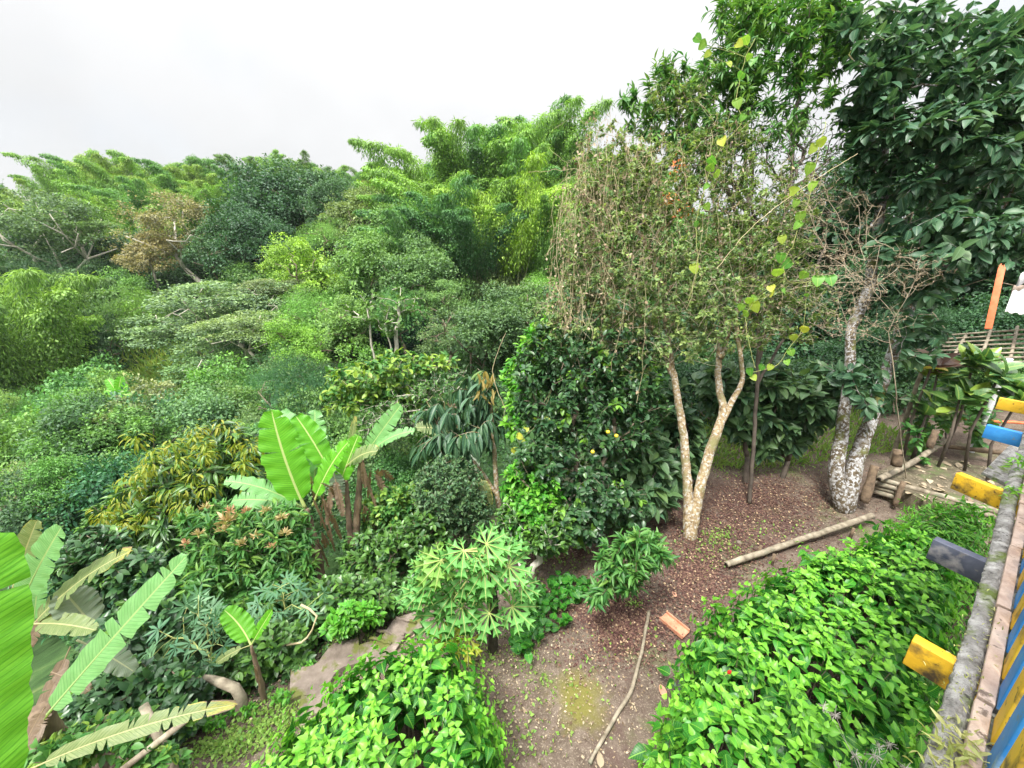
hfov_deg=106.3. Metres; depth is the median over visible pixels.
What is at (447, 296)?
wild shrub
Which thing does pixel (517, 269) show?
wild shrub
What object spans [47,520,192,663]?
slope shrub
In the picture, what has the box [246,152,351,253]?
round forest tree
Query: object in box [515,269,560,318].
hillside tree
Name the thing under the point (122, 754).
slope shrub
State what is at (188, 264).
gully tree
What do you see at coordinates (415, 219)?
bamboo clump
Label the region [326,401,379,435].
wild shrub
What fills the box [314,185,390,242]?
hillside tree
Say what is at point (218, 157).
bamboo clump
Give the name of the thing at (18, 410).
wild shrub
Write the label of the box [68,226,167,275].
gully tree
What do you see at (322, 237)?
hillside tree
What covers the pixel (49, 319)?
bamboo clump
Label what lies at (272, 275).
wild shrub
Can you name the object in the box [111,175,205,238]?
bamboo clump
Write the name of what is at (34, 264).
gully tree
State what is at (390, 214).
tree
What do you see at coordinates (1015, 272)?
backdrop tree
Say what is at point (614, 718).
bent branch
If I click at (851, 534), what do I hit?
wooden stake
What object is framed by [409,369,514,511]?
drooping leaf tree
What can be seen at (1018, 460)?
weeds
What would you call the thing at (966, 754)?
weeds
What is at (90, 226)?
pale trunked tree
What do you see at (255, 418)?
wild shrub
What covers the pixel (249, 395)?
wild shrub
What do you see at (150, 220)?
forest tree
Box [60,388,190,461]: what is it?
wild shrub
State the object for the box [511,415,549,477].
liana
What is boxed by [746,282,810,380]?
liana
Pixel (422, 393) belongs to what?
grey twig bush
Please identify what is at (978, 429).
thin shrub
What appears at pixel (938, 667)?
painted beam
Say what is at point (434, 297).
hillside tree
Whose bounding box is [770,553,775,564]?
wooden stake
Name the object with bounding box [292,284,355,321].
wild shrub
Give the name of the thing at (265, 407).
wild shrub
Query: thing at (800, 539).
bamboo pole
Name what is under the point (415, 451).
wild shrub
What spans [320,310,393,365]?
hollow shrub
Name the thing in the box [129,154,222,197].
bamboo clump
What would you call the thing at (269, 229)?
round forest tree
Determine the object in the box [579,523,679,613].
young tree
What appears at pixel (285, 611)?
cassava plant
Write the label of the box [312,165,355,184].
bamboo clump
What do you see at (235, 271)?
wild shrub
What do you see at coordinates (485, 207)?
bamboo clump
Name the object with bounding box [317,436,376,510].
wild shrub
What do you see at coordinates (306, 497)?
wild shrub
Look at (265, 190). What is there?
round forest tree
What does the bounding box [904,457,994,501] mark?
fallen leaves
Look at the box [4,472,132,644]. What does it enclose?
slope bush
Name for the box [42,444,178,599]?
slope bush
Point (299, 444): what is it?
banana plant
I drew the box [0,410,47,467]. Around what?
wild shrub
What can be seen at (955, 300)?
bush
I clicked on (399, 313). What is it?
slender tree
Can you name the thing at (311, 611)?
bare twig
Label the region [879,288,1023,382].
backdrop tree
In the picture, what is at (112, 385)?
banana plant
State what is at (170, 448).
wild shrub
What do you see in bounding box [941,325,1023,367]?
lattice roof
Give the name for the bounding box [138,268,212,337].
gully tree
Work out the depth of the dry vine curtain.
6.00 m
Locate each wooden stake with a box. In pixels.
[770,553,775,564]
[849,527,854,538]
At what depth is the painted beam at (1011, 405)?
4.60 m
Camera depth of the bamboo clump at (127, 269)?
38.32 m
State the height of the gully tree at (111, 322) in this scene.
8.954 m
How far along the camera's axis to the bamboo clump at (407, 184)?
34.86 m
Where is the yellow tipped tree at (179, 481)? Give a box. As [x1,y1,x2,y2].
[76,416,271,558]
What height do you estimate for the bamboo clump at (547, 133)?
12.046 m
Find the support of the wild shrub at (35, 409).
on the ground at (50, 652)
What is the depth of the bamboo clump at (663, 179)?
39.19 m
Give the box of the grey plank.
[981,445,1018,484]
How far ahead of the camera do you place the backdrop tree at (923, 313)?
10.90 m
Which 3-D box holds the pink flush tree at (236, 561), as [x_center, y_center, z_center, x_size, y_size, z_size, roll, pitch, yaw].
[-4.292,2.962,6.075,2.754,2.848,1.738,0,18,0]
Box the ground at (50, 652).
[0,210,1023,767]
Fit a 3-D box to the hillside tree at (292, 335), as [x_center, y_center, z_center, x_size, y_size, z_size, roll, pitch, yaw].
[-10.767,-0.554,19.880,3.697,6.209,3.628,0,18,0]
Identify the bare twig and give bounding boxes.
[286,604,317,645]
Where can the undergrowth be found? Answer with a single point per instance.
(70, 641)
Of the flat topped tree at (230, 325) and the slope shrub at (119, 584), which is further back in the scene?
the flat topped tree at (230, 325)
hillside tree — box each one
[250,314,332,411]
[254,231,349,301]
[256,283,347,352]
[291,214,349,261]
[300,289,381,367]
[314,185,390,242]
[317,229,427,303]
[334,202,447,305]
[353,282,432,354]
[355,230,462,319]
[407,305,470,374]
[409,276,475,335]
[432,279,534,369]
[490,275,581,349]
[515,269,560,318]
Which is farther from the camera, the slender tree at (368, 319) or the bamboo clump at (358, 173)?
the bamboo clump at (358, 173)
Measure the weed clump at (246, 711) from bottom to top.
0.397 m
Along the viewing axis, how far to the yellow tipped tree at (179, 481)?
7.62 m
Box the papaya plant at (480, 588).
[393,521,541,665]
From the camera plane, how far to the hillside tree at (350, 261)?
26.68 m
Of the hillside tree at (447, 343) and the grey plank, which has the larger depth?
the hillside tree at (447, 343)
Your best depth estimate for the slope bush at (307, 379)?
14.85 m
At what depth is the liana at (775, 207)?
5.84 m
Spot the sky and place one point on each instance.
(162, 82)
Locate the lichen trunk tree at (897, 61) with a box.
[809,0,1023,513]
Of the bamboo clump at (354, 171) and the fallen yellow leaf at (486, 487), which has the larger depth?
the bamboo clump at (354, 171)
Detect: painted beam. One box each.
[903,634,981,699]
[926,537,986,582]
[950,472,1019,516]
[982,424,1022,446]
[995,397,1023,413]
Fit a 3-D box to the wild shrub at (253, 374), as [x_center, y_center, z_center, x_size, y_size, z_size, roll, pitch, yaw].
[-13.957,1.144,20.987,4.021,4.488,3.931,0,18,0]
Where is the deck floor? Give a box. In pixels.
[960,480,1023,767]
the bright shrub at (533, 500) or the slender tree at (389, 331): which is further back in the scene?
the slender tree at (389, 331)
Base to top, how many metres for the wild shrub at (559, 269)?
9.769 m
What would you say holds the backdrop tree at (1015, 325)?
on the ground at (50, 652)
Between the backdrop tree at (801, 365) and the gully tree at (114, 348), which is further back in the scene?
the gully tree at (114, 348)
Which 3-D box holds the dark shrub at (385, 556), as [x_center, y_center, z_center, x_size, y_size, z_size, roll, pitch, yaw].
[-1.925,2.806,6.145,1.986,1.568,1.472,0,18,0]
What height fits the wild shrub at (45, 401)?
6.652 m
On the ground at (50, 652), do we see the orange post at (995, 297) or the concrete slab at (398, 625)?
the concrete slab at (398, 625)
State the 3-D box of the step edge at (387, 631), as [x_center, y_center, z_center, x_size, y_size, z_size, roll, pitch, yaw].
[-1.565,3.209,4.953,0.390,0.056,0.070,4,18,13]
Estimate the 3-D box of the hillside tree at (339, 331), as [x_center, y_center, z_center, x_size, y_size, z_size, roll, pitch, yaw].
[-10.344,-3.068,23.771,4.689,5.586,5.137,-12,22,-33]
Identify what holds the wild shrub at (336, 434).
on the ground at (50, 652)
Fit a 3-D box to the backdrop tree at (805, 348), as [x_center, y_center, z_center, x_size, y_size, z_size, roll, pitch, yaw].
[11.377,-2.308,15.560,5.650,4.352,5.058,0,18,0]
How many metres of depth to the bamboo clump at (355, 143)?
39.05 m
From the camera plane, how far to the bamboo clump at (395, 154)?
37.09 m
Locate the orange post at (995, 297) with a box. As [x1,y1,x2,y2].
[984,263,1005,328]
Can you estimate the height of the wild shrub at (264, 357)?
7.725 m
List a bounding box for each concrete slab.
[289,637,359,703]
[299,681,332,732]
[358,612,421,669]
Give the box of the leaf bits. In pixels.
[189,467,888,767]
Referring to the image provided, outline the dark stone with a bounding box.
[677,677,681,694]
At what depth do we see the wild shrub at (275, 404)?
16.31 m
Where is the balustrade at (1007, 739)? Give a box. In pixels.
[986,549,1023,767]
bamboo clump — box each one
[0,148,120,199]
[0,177,61,207]
[0,191,123,269]
[0,209,44,256]
[0,252,140,278]
[0,262,102,330]
[0,267,105,398]
[0,270,121,407]
[7,168,75,210]
[9,313,118,385]
[38,153,111,183]
[43,264,148,315]
[47,196,169,251]
[49,179,163,224]
[52,219,179,264]
[62,152,152,190]
[68,217,190,280]
[72,175,163,232]
[73,158,171,197]
[105,149,181,189]
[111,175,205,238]
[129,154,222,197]
[144,188,209,242]
[162,163,227,219]
[175,178,229,220]
[194,164,252,197]
[207,153,270,188]
[223,177,260,215]
[240,149,296,182]
[267,159,318,170]
[277,150,335,177]
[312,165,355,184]
[330,171,363,189]
[345,166,370,180]
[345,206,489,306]
[346,137,486,206]
[352,172,484,279]
[355,194,407,226]
[362,114,475,219]
[368,166,488,241]
[411,106,567,195]
[420,121,530,201]
[420,172,530,272]
[423,202,533,295]
[427,135,569,252]
[430,150,584,284]
[472,92,583,179]
[475,120,577,172]
[484,141,577,213]
[495,95,615,186]
[510,170,609,268]
[518,193,588,285]
[542,135,645,182]
[580,155,650,205]
[580,168,659,248]
[605,144,678,211]
[648,167,702,236]
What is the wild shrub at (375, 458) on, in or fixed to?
on the ground at (50, 652)
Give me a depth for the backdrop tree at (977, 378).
10.45 m
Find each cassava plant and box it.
[142,583,235,696]
[246,569,330,626]
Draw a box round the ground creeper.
[508,570,592,663]
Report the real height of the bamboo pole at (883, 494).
0.114 m
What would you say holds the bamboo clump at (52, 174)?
on the ground at (50, 652)
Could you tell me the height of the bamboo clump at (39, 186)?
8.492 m
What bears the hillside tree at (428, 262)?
on the ground at (50, 652)
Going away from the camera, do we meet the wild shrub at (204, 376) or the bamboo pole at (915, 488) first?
the bamboo pole at (915, 488)
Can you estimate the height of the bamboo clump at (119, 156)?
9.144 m
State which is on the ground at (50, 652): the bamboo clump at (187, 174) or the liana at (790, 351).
the bamboo clump at (187, 174)
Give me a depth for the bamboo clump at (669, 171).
38.20 m
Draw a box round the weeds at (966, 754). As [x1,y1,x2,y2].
[903,706,994,767]
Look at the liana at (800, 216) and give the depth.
5.62 m
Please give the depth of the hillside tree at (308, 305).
24.78 m
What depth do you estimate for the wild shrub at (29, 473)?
11.44 m
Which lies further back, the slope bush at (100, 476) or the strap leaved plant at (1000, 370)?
the slope bush at (100, 476)
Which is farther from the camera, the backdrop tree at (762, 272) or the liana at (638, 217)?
the backdrop tree at (762, 272)
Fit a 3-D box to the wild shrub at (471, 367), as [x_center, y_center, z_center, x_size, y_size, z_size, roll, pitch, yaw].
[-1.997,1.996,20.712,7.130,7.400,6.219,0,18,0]
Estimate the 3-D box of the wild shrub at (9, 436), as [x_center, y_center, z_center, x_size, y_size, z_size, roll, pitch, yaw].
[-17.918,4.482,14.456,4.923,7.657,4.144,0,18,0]
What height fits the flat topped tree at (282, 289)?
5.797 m
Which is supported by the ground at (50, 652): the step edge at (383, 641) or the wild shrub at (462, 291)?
the wild shrub at (462, 291)
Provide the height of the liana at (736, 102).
3.724 m
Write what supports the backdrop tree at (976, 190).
on the ground at (50, 652)
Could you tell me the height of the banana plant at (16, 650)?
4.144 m
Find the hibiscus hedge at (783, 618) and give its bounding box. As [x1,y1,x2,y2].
[628,519,973,767]
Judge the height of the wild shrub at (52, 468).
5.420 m
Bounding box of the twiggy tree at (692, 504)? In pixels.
[532,59,852,540]
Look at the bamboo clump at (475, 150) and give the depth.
36.15 m
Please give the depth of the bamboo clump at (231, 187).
55.56 m
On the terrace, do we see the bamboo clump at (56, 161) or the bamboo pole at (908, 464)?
the bamboo pole at (908, 464)
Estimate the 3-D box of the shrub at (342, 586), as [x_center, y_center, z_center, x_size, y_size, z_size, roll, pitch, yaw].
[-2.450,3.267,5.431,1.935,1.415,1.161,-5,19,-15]
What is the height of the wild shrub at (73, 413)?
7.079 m
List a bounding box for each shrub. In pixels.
[0,381,65,421]
[0,388,29,417]
[0,406,67,527]
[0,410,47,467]
[0,422,113,535]
[0,457,77,506]
[0,461,88,541]
[2,452,109,605]
[3,390,167,482]
[5,456,100,499]
[6,385,89,415]
[12,395,66,433]
[24,707,192,767]
[39,367,147,404]
[40,269,144,361]
[44,385,136,440]
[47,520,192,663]
[55,451,140,538]
[57,652,215,744]
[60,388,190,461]
[74,448,136,490]
[84,389,179,456]
[87,278,176,355]
[95,266,161,337]
[126,433,194,463]
[136,442,220,554]
[139,443,169,466]
[149,380,245,450]
[174,351,284,411]
[183,376,267,442]
[186,274,273,348]
[187,256,278,336]
[192,376,293,433]
[199,430,276,513]
[207,353,256,387]
[209,619,316,694]
[212,293,287,352]
[216,404,335,524]
[217,365,278,393]
[223,405,261,432]
[227,381,320,423]
[234,452,326,542]
[237,393,282,418]
[241,421,270,452]
[244,371,300,404]
[250,291,344,356]
[250,343,289,372]
[258,345,340,399]
[264,255,318,300]
[271,569,402,651]
[277,378,401,446]
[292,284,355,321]
[298,262,352,306]
[298,306,409,371]
[307,361,364,388]
[307,428,415,529]
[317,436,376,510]
[318,597,386,643]
[320,268,388,308]
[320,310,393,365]
[324,433,411,503]
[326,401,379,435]
[330,426,371,452]
[332,340,408,381]
[335,508,453,594]
[341,443,424,519]
[349,431,463,510]
[352,296,423,362]
[360,480,427,533]
[372,308,446,354]
[376,446,464,491]
[388,414,425,451]
[398,275,452,318]
[399,434,481,469]
[403,430,429,446]
[408,452,493,554]
[417,274,481,312]
[422,284,472,313]
[430,274,486,318]
[438,306,467,326]
[442,354,498,394]
[464,246,528,303]
[465,253,536,283]
[466,277,508,299]
[479,270,529,291]
[491,497,577,586]
[498,458,566,579]
[512,244,577,284]
[540,271,593,294]
[587,420,683,534]
[636,374,709,501]
[688,354,810,484]
[739,359,840,478]
[776,154,955,477]
[839,492,997,633]
[900,406,942,465]
[927,378,966,438]
[961,400,1002,447]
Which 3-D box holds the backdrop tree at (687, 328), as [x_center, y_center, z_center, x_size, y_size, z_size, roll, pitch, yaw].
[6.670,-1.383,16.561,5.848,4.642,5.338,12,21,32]
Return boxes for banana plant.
[0,532,33,767]
[12,519,236,767]
[104,376,129,401]
[216,605,272,703]
[223,408,349,583]
[327,403,414,557]
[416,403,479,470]
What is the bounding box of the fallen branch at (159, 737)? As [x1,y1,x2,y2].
[120,702,187,767]
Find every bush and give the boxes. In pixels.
[0,385,70,417]
[0,416,65,499]
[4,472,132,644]
[29,347,151,400]
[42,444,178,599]
[101,382,187,463]
[113,372,179,411]
[185,367,253,399]
[209,370,303,418]
[239,339,348,417]
[246,630,514,767]
[278,364,378,432]
[318,347,462,446]
[357,368,467,444]
[499,304,575,451]
[919,281,987,322]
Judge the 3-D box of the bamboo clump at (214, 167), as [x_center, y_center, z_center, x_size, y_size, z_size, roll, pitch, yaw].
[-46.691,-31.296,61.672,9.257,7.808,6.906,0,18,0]
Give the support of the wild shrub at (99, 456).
on the ground at (50, 652)
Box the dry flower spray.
[818,701,911,767]
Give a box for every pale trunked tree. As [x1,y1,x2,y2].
[0,179,70,263]
[0,180,130,280]
[0,207,128,275]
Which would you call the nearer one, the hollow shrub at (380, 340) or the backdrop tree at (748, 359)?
the backdrop tree at (748, 359)
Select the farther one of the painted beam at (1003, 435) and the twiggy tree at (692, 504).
the twiggy tree at (692, 504)
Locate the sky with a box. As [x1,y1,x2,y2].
[0,0,1023,228]
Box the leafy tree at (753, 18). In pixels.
[613,0,874,503]
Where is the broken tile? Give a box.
[659,611,689,638]
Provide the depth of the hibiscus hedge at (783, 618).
3.48 m
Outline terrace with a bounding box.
[876,454,1020,527]
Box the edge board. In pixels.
[920,430,1023,767]
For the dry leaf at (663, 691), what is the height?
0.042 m
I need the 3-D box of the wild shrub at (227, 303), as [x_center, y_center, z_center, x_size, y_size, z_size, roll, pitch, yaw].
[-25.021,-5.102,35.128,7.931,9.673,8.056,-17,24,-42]
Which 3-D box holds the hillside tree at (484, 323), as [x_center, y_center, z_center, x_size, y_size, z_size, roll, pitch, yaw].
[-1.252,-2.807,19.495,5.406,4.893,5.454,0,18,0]
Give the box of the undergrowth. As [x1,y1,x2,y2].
[14,213,912,742]
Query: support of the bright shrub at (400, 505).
on the ground at (50, 652)
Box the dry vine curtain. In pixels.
[527,111,796,439]
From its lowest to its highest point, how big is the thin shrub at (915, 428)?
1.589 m
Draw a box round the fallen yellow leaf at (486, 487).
[478,479,492,505]
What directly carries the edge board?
attached to the deck floor
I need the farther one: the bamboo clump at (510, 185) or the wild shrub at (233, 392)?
the bamboo clump at (510, 185)
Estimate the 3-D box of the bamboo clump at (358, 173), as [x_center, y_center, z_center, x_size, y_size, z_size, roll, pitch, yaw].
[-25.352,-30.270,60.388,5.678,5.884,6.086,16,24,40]
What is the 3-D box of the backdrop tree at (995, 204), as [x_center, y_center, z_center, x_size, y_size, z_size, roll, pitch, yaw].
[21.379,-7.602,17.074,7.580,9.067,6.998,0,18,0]
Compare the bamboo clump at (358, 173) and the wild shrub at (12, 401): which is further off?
the bamboo clump at (358, 173)
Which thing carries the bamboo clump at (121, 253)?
on the ground at (50, 652)
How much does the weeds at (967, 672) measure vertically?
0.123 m
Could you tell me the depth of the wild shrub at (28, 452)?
12.41 m
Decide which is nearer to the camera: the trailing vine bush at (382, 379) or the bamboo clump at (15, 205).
the trailing vine bush at (382, 379)
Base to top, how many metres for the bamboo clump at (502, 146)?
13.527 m
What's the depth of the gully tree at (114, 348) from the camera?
35.50 m
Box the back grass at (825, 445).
[693,399,913,468]
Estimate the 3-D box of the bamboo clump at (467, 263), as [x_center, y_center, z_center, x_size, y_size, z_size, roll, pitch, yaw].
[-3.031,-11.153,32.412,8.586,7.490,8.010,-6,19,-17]
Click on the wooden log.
(980, 450)
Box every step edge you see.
[369,636,391,644]
[376,629,404,635]
[395,616,416,623]
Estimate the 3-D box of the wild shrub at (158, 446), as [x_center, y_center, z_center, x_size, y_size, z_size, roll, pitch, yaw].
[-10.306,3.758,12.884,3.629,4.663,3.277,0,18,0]
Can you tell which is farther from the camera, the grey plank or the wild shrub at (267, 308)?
the wild shrub at (267, 308)
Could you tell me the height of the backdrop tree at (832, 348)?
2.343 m
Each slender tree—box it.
[340,289,381,358]
[372,306,404,348]
[376,284,425,365]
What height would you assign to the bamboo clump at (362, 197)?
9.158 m
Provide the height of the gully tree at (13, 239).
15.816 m
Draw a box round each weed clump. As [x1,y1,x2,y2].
[198,714,227,732]
[227,700,258,718]
[270,687,294,707]
[300,658,317,665]
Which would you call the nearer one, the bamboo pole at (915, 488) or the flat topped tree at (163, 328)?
the bamboo pole at (915, 488)
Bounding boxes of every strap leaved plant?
[900,388,960,458]
[903,348,960,459]
[910,362,970,458]
[929,376,998,467]
[942,341,1002,461]
[962,354,1023,470]
[985,376,1023,480]
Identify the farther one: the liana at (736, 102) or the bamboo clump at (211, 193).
the bamboo clump at (211, 193)
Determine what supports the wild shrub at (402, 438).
on the ground at (50, 652)
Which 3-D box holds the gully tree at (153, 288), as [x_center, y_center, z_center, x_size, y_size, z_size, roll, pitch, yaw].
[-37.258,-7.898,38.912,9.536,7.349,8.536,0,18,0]
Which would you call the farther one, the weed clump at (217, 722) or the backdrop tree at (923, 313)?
the backdrop tree at (923, 313)
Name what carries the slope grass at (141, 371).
on the ground at (50, 652)
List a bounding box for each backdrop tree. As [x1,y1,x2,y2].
[534,282,684,408]
[575,202,714,308]
[633,295,735,370]
[634,204,788,316]
[644,354,727,428]
[685,292,787,350]
[708,210,861,312]
[713,273,875,360]
[715,346,809,379]
[756,144,935,298]
[783,351,866,407]
[784,262,941,350]
[794,319,917,385]
[829,137,1008,240]
[837,193,1023,312]
[838,291,983,382]
[841,237,974,323]
[854,342,940,420]
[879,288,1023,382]
[905,160,1023,217]
[909,345,1023,401]
[937,246,1023,350]
[944,287,1023,371]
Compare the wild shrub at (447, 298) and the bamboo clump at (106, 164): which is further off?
the bamboo clump at (106, 164)
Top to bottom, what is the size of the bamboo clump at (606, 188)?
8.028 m
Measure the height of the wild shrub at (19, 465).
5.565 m
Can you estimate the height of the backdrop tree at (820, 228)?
7.707 m
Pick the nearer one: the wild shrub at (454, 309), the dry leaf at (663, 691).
the dry leaf at (663, 691)
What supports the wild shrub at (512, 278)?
on the ground at (50, 652)
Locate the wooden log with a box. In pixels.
[943,445,1002,454]
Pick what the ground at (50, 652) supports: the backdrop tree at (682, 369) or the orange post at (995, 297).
the backdrop tree at (682, 369)
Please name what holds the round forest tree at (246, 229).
on the ground at (50, 652)
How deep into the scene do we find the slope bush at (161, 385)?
19.51 m
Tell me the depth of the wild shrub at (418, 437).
11.26 m
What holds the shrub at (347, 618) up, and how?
on the ground at (50, 652)
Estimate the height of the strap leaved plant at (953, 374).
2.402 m
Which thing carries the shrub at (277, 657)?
on the ground at (50, 652)
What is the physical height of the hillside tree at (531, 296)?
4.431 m
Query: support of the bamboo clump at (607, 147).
on the ground at (50, 652)
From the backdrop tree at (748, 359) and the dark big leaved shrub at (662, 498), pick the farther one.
the backdrop tree at (748, 359)
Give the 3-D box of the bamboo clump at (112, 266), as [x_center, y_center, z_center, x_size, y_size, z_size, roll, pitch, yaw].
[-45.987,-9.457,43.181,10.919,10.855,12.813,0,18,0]
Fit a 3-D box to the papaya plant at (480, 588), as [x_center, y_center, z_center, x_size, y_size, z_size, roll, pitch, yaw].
[-0.520,2.516,4.414,1.722,1.887,0.774,-2,18,-7]
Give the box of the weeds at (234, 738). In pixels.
[174,450,936,767]
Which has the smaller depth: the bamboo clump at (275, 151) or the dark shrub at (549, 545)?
the dark shrub at (549, 545)
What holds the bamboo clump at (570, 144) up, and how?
on the ground at (50, 652)
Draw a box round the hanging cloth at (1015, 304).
[1005,272,1023,314]
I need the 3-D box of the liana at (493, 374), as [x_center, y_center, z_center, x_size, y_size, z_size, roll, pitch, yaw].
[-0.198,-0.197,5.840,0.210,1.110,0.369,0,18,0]
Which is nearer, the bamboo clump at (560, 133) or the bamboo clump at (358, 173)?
the bamboo clump at (560, 133)
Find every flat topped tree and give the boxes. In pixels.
[104,305,260,376]
[125,272,301,351]
[153,343,273,393]
[173,302,298,367]
[221,274,317,319]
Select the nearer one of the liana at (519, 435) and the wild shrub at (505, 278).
the liana at (519, 435)
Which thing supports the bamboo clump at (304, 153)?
on the ground at (50, 652)
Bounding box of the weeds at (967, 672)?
[907,589,1007,754]
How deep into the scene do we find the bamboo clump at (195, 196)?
51.09 m
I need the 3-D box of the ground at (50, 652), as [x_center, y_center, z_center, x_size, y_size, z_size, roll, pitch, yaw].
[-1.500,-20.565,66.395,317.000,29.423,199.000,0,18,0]
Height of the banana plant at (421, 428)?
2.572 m
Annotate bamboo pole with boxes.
[724,513,874,566]
[873,489,990,527]
[874,485,995,521]
[875,481,996,518]
[876,438,946,481]
[879,479,997,513]
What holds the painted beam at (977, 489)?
attached to the edge board
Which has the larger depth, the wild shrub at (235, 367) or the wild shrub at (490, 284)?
the wild shrub at (490, 284)
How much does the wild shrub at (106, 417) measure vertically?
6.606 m
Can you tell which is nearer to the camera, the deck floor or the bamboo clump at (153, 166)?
the deck floor
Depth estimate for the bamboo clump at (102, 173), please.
56.31 m
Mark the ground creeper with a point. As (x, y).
(523, 643)
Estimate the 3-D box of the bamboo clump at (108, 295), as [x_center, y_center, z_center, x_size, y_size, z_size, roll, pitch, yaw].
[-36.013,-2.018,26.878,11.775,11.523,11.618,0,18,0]
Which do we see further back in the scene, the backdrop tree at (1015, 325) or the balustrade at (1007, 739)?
the backdrop tree at (1015, 325)
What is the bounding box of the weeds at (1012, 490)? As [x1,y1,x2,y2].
[992,480,1023,499]
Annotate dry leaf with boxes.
[597,752,603,767]
[659,684,666,694]
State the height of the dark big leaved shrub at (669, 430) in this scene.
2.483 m
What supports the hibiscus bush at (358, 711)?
on the ground at (50, 652)
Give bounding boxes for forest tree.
[101,185,222,281]
[109,228,187,312]
[175,211,268,281]
[197,195,292,273]
[212,157,325,251]
[230,217,329,277]
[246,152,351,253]
[289,175,357,265]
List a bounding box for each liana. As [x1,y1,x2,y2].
[492,333,505,408]
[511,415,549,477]
[531,307,572,421]
[556,197,565,316]
[614,173,674,258]
[688,32,757,300]
[717,153,857,267]
[737,284,784,366]
[745,122,837,312]
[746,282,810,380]
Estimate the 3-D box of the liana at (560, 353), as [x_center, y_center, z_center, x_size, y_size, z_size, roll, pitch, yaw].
[0.634,-0.284,5.815,0.836,1.668,0.091,-15,23,-38]
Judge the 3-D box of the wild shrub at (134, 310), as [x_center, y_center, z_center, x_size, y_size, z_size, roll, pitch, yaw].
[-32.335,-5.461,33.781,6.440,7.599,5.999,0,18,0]
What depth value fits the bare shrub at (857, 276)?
6.08 m
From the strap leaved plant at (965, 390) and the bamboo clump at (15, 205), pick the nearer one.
the strap leaved plant at (965, 390)
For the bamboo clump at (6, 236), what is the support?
on the ground at (50, 652)
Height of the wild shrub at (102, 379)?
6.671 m
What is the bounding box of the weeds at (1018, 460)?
[1000,452,1023,475]
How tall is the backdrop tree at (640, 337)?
5.199 m
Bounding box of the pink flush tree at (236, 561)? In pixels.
[171,496,322,635]
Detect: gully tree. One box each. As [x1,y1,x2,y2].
[0,226,90,272]
[0,249,111,304]
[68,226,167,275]
[86,273,145,353]
[87,272,185,342]
[99,323,149,355]
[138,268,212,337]
[146,244,232,287]
[177,283,201,318]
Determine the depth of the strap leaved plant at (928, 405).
7.84 m
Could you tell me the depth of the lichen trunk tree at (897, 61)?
6.34 m
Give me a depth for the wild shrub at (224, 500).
12.26 m
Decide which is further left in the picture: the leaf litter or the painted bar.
the leaf litter
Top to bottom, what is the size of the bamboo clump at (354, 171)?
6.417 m
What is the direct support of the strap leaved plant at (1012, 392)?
on the ground at (50, 652)
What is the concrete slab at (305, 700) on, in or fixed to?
on the ground at (50, 652)
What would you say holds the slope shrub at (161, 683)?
on the ground at (50, 652)
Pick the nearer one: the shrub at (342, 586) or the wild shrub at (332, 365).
the shrub at (342, 586)
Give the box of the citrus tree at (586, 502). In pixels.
[511,319,674,550]
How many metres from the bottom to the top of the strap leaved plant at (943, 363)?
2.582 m
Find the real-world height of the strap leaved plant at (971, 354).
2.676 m
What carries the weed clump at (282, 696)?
on the ground at (50, 652)
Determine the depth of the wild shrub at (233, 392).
15.90 m
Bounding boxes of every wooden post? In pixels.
[860,465,878,503]
[890,449,902,467]
[892,481,906,506]
[926,429,939,448]
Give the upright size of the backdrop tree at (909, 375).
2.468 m
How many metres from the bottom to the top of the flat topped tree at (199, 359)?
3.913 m
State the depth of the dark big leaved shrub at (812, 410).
7.96 m
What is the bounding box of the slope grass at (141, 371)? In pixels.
[99,335,255,410]
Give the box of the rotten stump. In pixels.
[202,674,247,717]
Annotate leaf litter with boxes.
[503,459,893,686]
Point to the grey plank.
(993, 470)
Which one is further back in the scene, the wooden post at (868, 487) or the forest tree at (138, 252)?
the forest tree at (138, 252)
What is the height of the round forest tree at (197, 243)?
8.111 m
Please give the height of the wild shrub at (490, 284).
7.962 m
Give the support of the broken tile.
on the leaf litter
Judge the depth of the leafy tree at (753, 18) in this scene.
7.02 m
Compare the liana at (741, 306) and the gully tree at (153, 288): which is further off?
the gully tree at (153, 288)
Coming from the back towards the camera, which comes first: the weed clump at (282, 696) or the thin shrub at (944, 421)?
the thin shrub at (944, 421)
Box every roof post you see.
[889,370,923,458]
[969,358,1013,452]
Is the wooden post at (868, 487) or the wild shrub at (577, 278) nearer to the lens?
the wooden post at (868, 487)
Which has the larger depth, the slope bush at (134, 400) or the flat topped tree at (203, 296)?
the flat topped tree at (203, 296)
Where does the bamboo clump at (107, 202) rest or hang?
on the ground at (50, 652)
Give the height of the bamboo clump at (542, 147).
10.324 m
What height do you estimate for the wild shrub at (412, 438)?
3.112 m
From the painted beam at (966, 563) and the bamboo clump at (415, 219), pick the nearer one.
the painted beam at (966, 563)
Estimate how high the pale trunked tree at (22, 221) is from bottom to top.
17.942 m
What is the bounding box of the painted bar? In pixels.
[993,420,1023,424]
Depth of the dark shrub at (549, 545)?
5.29 m
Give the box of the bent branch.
[588,610,649,764]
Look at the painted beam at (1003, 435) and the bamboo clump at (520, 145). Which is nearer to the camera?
the painted beam at (1003, 435)
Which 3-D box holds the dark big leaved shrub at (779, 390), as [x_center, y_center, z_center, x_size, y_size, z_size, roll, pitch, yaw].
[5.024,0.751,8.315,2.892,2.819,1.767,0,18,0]
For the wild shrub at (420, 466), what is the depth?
10.72 m
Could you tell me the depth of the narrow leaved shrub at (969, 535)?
5.47 m
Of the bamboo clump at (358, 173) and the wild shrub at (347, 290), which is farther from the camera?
the bamboo clump at (358, 173)

